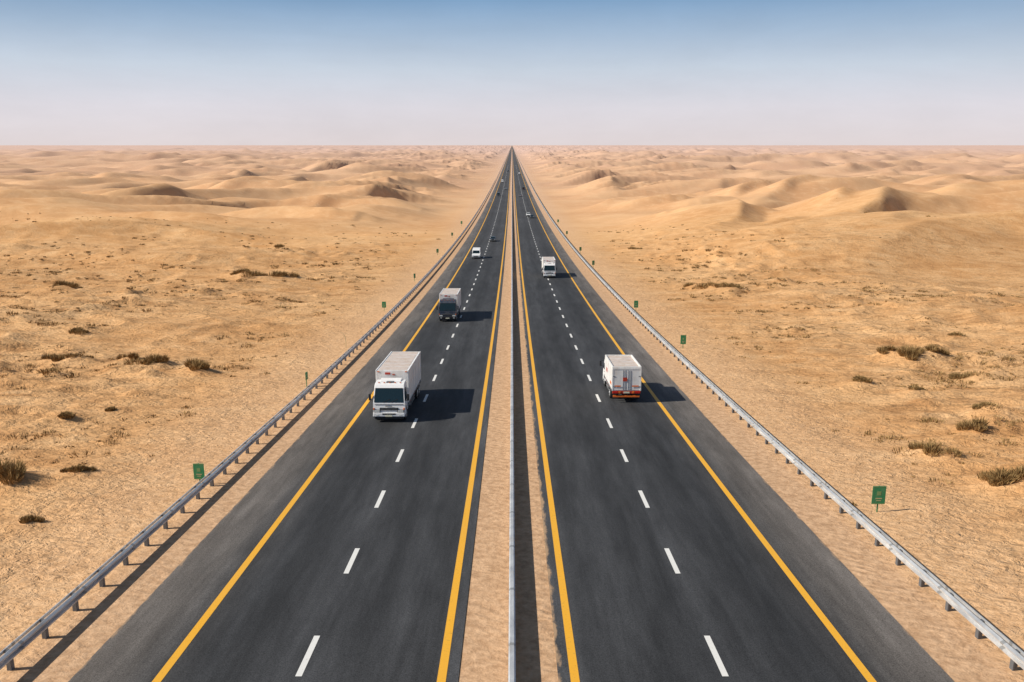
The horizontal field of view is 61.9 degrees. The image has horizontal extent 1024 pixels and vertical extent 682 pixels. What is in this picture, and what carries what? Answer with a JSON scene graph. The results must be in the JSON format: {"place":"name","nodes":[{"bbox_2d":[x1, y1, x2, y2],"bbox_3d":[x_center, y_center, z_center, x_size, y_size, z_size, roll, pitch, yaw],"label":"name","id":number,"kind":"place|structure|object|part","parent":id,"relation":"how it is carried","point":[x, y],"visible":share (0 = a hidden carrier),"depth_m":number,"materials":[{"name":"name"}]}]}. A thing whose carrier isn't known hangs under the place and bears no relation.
{"place":"outdoors","nodes":[
{"label":"outdoors","id":0,"kind":"place"},
{"bbox_2d":[68,147,511,681],"bbox_3d":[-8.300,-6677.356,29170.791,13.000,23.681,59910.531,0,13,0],"label":"road","id":1,"kind":"structure","parent":0,"point":[378,612],"depth_m":40.00,"materials":[{"name":"grey asphalt"}]},
{"bbox_2d":[152,146,511,681],"bbox_3d":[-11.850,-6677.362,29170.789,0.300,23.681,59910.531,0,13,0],"label":"road edge line","id":2,"kind":"object","parent":1,"relation":"on","point":[172,660],"visible":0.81,"depth_m":39.28,"materials":[{"name":"yellow paint"}]},
{"bbox_2d":[368,351,420,418],"bbox_3d":[-9.100,3.461,68.197,3.010,3.545,10.780,0,9,0],"label":"box truck","id":3,"kind":"object","parent":1,"relation":"on","point":[397,384],"visible":1,"depth_m":64.78,"materials":[{"name":"white paint"}]},
{"bbox_2d":[436,288,460,320],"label":"box truck","id":4,"kind":"object","parent":1,"relation":"on","point":[449,304],"visible":1,"depth_m":115.39,"materials":[{"name":"white paint"}]},
{"bbox_2d":[437,152,511,681],"bbox_3d":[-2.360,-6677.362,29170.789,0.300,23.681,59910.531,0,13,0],"label":"road edge line","id":5,"kind":"object","parent":1,"relation":"on","point":[444,660],"visible":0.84,"depth_m":40.84,"materials":[{"name":"yellow paint"}]},
{"bbox_2d":[472,247,480,257],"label":"van","id":6,"kind":"object","parent":1,"relation":"on","point":[476,252],"visible":1,"depth_m":214.26,"materials":[{"name":"white paint"}]},
{"bbox_2d":[295,183,728,675],"bbox_3d":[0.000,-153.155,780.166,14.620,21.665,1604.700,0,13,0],"label":"lane dashes","id":7,"kind":"object","parent":1,"relation":"on","point":[314,641],"visible":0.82,"depth_m":38.27,"materials":[{"name":"white paint"}]},
{"bbox_2d":[0,145,1023,681],"bbox_3d":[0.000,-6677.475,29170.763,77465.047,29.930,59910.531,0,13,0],"label":"desert ground","id":8,"kind":"structure","parent":0,"point":[838,209],"depth_m":106.31,"materials":[{"name":"beige sand"}]},
{"bbox_2d":[0,456,25,469],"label":"dry shrub","id":9,"kind":"object","parent":8,"relation":"on","point":[7,463],"visible":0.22,"depth_m":50.24,"materials":[{"name":"brown plant"}]},
{"bbox_2d":[0,461,28,485],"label":"dry shrub","id":10,"kind":"object","parent":8,"relation":"on","point":[11,473],"visible":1,"depth_m":48.56,"materials":[{"name":"brown plant"}]},
{"bbox_2d":[18,514,44,523],"bbox_3d":[-24.356,8.994,43.265,1.288,0.633,1.139,0,13,0],"label":"dry shrub","id":11,"kind":"object","parent":8,"relation":"on","point":[28,518],"visible":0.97,"depth_m":43.18,"materials":[{"name":"brown plant"}]},
{"bbox_2d":[40,353,69,359],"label":"dry shrub","id":12,"kind":"object","parent":8,"relation":"on","point":[47,356],"visible":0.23,"depth_m":87.56,"materials":[{"name":"brown plant"}]},
{"bbox_2d":[51,279,79,287],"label":"dry shrub","id":13,"kind":"object","parent":8,"relation":"on","point":[60,282],"visible":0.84,"depth_m":147.85,"materials":[{"name":"brown plant"}]},
{"bbox_2d":[57,410,75,418],"bbox_3d":[-32.828,5.382,62.952,1.356,0.585,1.401,0,13,0],"label":"dry shrub","id":14,"kind":"object","parent":8,"relation":"on","point":[66,415],"visible":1,"depth_m":62.68,"materials":[{"name":"brown plant"}]},
{"bbox_2d":[50,353,93,361],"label":"dry shrub","id":15,"kind":"object","parent":8,"relation":"on","point":[58,358],"visible":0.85,"depth_m":85.11,"materials":[{"name":"brown plant"}]},
{"bbox_2d":[60,464,96,472],"bbox_3d":[-25.883,7.600,50.911,2.001,0.750,1.178,-7,15,-29],"label":"dry shrub","id":16,"kind":"object","parent":8,"relation":"on","point":[79,467],"visible":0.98,"depth_m":50.84,"materials":[{"name":"brown plant"}]},
{"bbox_2d":[68,327,88,334],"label":"dry shrub","id":17,"kind":"object","parent":8,"relation":"on","point":[77,330],"visible":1,"depth_m":102.12,"materials":[{"name":"brown plant"}]},
{"bbox_2d":[105,406,116,411],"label":"dry shrub","id":18,"kind":"object","parent":8,"relation":"on","point":[111,408],"visible":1,"depth_m":65.65,"materials":[{"name":"brown plant"}]},
{"bbox_2d":[115,351,139,359],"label":"dry shrub","id":19,"kind":"object","parent":8,"relation":"on","point":[134,355],"visible":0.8,"depth_m":86.03,"materials":[{"name":"brown plant"}]},
{"bbox_2d":[123,353,170,364],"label":"dry shrub","id":20,"kind":"object","parent":8,"relation":"on","point":[156,358],"visible":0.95,"depth_m":84.06,"materials":[{"name":"brown plant"}]},
{"bbox_2d":[183,356,200,366],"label":"dry shrub","id":21,"kind":"object","parent":8,"relation":"on","point":[188,361],"visible":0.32,"depth_m":82.38,"materials":[{"name":"brown plant"}]},
{"bbox_2d":[185,360,210,370],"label":"dry shrub","id":22,"kind":"object","parent":8,"relation":"on","point":[204,365],"visible":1,"depth_m":81.27,"materials":[{"name":"brown plant"}]},
{"bbox_2d":[193,463,204,480],"bbox_3d":[-17.950,7.787,49.011,0.620,1.600,0.085,0,13,0],"label":"roadside sign","id":23,"kind":"object","parent":8,"relation":"on","point":[198,470],"visible":0.95,"depth_m":48.90,"materials":[{"name":"green metal"}]},
{"bbox_2d":[230,268,248,274],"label":"dry shrub","id":24,"kind":"object","parent":8,"relation":"on","point":[238,271],"visible":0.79,"depth_m":168.70,"materials":[{"name":"brown plant"}]},
{"bbox_2d":[0,152,508,670],"bbox_3d":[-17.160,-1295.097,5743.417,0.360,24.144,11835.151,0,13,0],"label":"guardrail","id":25,"kind":"object","parent":8,"relation":"on","point":[8,654],"visible":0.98,"depth_m":41.21,"materials":[{"name":"metal"}]},
{"bbox_2d":[241,270,273,276],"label":"dry shrub","id":26,"kind":"object","parent":8,"relation":"on","point":[255,273],"visible":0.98,"depth_m":166.42,"materials":[{"name":"brown plant"}]},
{"bbox_2d":[274,243,284,247],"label":"dry shrub","id":27,"kind":"object","parent":8,"relation":"on","point":[278,245],"visible":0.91,"depth_m":228.54,"materials":[{"name":"brown plant"}]},
{"bbox_2d":[272,270,299,276],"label":"dry shrub","id":28,"kind":"object","parent":8,"relation":"on","point":[280,273],"visible":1,"depth_m":168.39,"materials":[{"name":"brown plant"}]},
{"bbox_2d":[305,371,307,386],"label":"roadside sign","id":29,"kind":"object","parent":8,"relation":"on","point":[306,375],"visible":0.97,"depth_m":75.63,"materials":[{"name":"green metal"}]},
{"bbox_2d":[0,212,1023,486],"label":"desert grass","id":30,"kind":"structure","parent":8,"relation":"on","point":[284,334],"depth_m":106.89,"materials":[{"name":"brown plant"}]},
{"bbox_2d":[508,260,515,681],"bbox_3d":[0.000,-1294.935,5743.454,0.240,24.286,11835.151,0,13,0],"label":"median barrier","id":31,"kind":"object","parent":8,"relation":"on","point":[511,664],"visible":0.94,"depth_m":38.61,"materials":[{"name":"metal"}]},
{"bbox_2d":[680,335,685,343],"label":"roadside sign","id":32,"kind":"object","parent":8,"relation":"on","point":[683,339],"visible":0.98,"depth_m":95.37,"materials":[{"name":"green metal"}]},
{"bbox_2d":[682,282,694,286],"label":"dry shrub","id":33,"kind":"object","parent":8,"relation":"on","point":[686,284],"visible":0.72,"depth_m":152.64,"materials":[{"name":"brown plant"}]},
{"bbox_2d":[694,282,724,288],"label":"dry shrub","id":34,"kind":"object","parent":8,"relation":"on","point":[706,285],"visible":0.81,"depth_m":149.56,"materials":[{"name":"brown plant"}]},
{"bbox_2d":[711,282,742,288],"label":"dry shrub","id":35,"kind":"object","parent":8,"relation":"on","point":[731,285],"visible":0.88,"depth_m":147.61,"materials":[{"name":"brown plant"}]},
{"bbox_2d":[515,152,1023,670],"bbox_3d":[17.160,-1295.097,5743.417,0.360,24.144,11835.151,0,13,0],"label":"guardrail","id":36,"kind":"object","parent":8,"relation":"on","point":[1015,654],"visible":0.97,"depth_m":41.21,"materials":[{"name":"metal"}]},
{"bbox_2d":[852,374,872,382],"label":"dry shrub","id":37,"kind":"object","parent":8,"relation":"on","point":[863,379],"visible":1,"depth_m":75.56,"materials":[{"name":"brown plant"}]},
{"bbox_2d":[871,486,886,511],"bbox_3d":[19.100,8.384,44.531,0.700,1.750,0.085,0,13,0],"label":"roadside sign","id":38,"kind":"object","parent":8,"relation":"on","point":[878,494],"visible":0.98,"depth_m":44.42,"materials":[{"name":"green metal"}]},
{"bbox_2d":[875,344,896,353],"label":"dry shrub","id":39,"kind":"object","parent":8,"relation":"on","point":[884,349],"visible":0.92,"depth_m":87.61,"materials":[{"name":"brown plant"}]},
{"bbox_2d":[896,343,926,360],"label":"dry shrub","id":40,"kind":"object","parent":8,"relation":"on","point":[909,353],"visible":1,"depth_m":86.16,"materials":[{"name":"brown plant"}]},
{"bbox_2d":[908,441,925,449],"bbox_3d":[26.306,6.685,55.022,1.588,0.786,1.281,0,13,0],"label":"dry shrub","id":41,"kind":"object","parent":8,"relation":"on","point":[917,445],"visible":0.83,"depth_m":54.85,"materials":[{"name":"brown plant"}]},
{"bbox_2d":[908,384,926,390],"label":"dry shrub","id":42,"kind":"object","parent":8,"relation":"on","point":[913,387],"visible":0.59,"depth_m":72.24,"materials":[{"name":"brown plant"}]},
{"bbox_2d":[914,343,950,355],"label":"dry shrub","id":43,"kind":"object","parent":8,"relation":"on","point":[932,348],"visible":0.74,"depth_m":87.20,"materials":[{"name":"brown plant"}]},
{"bbox_2d":[921,440,962,456],"bbox_3d":[27.088,6.747,53.718,2.501,0.944,1.749,5,14,21],"label":"dry shrub","id":44,"kind":"object","parent":8,"relation":"on","point":[933,447],"visible":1,"depth_m":53.79,"materials":[{"name":"brown plant"}]},
{"bbox_2d":[947,331,967,336],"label":"dry shrub","id":45,"kind":"object","parent":8,"relation":"on","point":[955,334],"visible":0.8,"depth_m":99.88,"materials":[{"name":"brown plant"}]},
{"bbox_2d":[948,372,970,378],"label":"dry shrub","id":46,"kind":"object","parent":8,"relation":"on","point":[957,375],"visible":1,"depth_m":78.19,"materials":[{"name":"brown plant"}]},
{"bbox_2d":[954,416,989,432],"bbox_3d":[32.318,5.841,59.588,2.352,1.245,2.047,0,13,0],"label":"dry shrub","id":47,"kind":"object","parent":8,"relation":"on","point":[974,424],"visible":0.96,"depth_m":59.55,"materials":[{"name":"brown plant"}]},
{"bbox_2d":[971,401,995,409],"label":"dry shrub","id":48,"kind":"object","parent":8,"relation":"on","point":[975,406],"visible":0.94,"depth_m":65.51,"materials":[{"name":"brown plant"}]},
{"bbox_2d":[977,466,1019,486],"bbox_3d":[27.678,7.558,48.424,2.047,1.155,2.343,0,13,0],"label":"dry shrub","id":49,"kind":"object","parent":8,"relation":"on","point":[997,478],"visible":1,"depth_m":48.03,"materials":[{"name":"brown plant"}]},
{"bbox_2d":[1008,464,1023,479],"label":"dry shrub","id":50,"kind":"object","parent":8,"relation":"on","point":[1020,472],"visible":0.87,"depth_m":48.27,"materials":[{"name":"brown plant"}]},
{"bbox_2d":[0,0,1023,144],"label":"sky","id":51,"kind":"structure","parent":0,"point":[73,72],"materials":[{"name":"blue"}]},
{"bbox_2d":[512,147,953,681],"bbox_3d":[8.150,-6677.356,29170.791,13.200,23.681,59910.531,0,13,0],"label":"road","id":52,"kind":"structure","parent":0,"point":[640,610],"depth_m":40.49,"materials":[{"name":"grey asphalt"}]},
{"bbox_2d":[512,153,579,681],"bbox_3d":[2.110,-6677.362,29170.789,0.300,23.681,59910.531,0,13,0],"label":"road edge line","id":53,"kind":"object","parent":52,"relation":"on","point":[572,662],"visible":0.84,"depth_m":40.72,"materials":[{"name":"yellow paint"}]},
{"bbox_2d":[542,257,556,277],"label":"box truck","id":54,"kind":"object","parent":52,"relation":"on","point":[548,266],"visible":1,"depth_m":171.46,"materials":[{"name":"white paint"}]},
{"bbox_2d":[600,355,641,398],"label":"box truck","id":55,"kind":"object","parent":52,"relation":"on","point":[621,374],"visible":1,"depth_m":69.33,"materials":[{"name":"white paint"}]},
{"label":"rear door","id":56,"kind":"part","parent":55,"relation":"part of","materials":[{"name":"white metal"}]},
{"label":"rear door","id":57,"kind":"part","parent":55,"relation":"part of","materials":[{"name":"white metal"}]},
{"bbox_2d":[512,146,876,681],"bbox_3d":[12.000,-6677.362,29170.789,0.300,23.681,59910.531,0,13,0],"label":"road edge line","id":58,"kind":"object","parent":52,"relation":"on","point":[856,661],"visible":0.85,"depth_m":40.11,"materials":[{"name":"yellow paint"}]}
]}

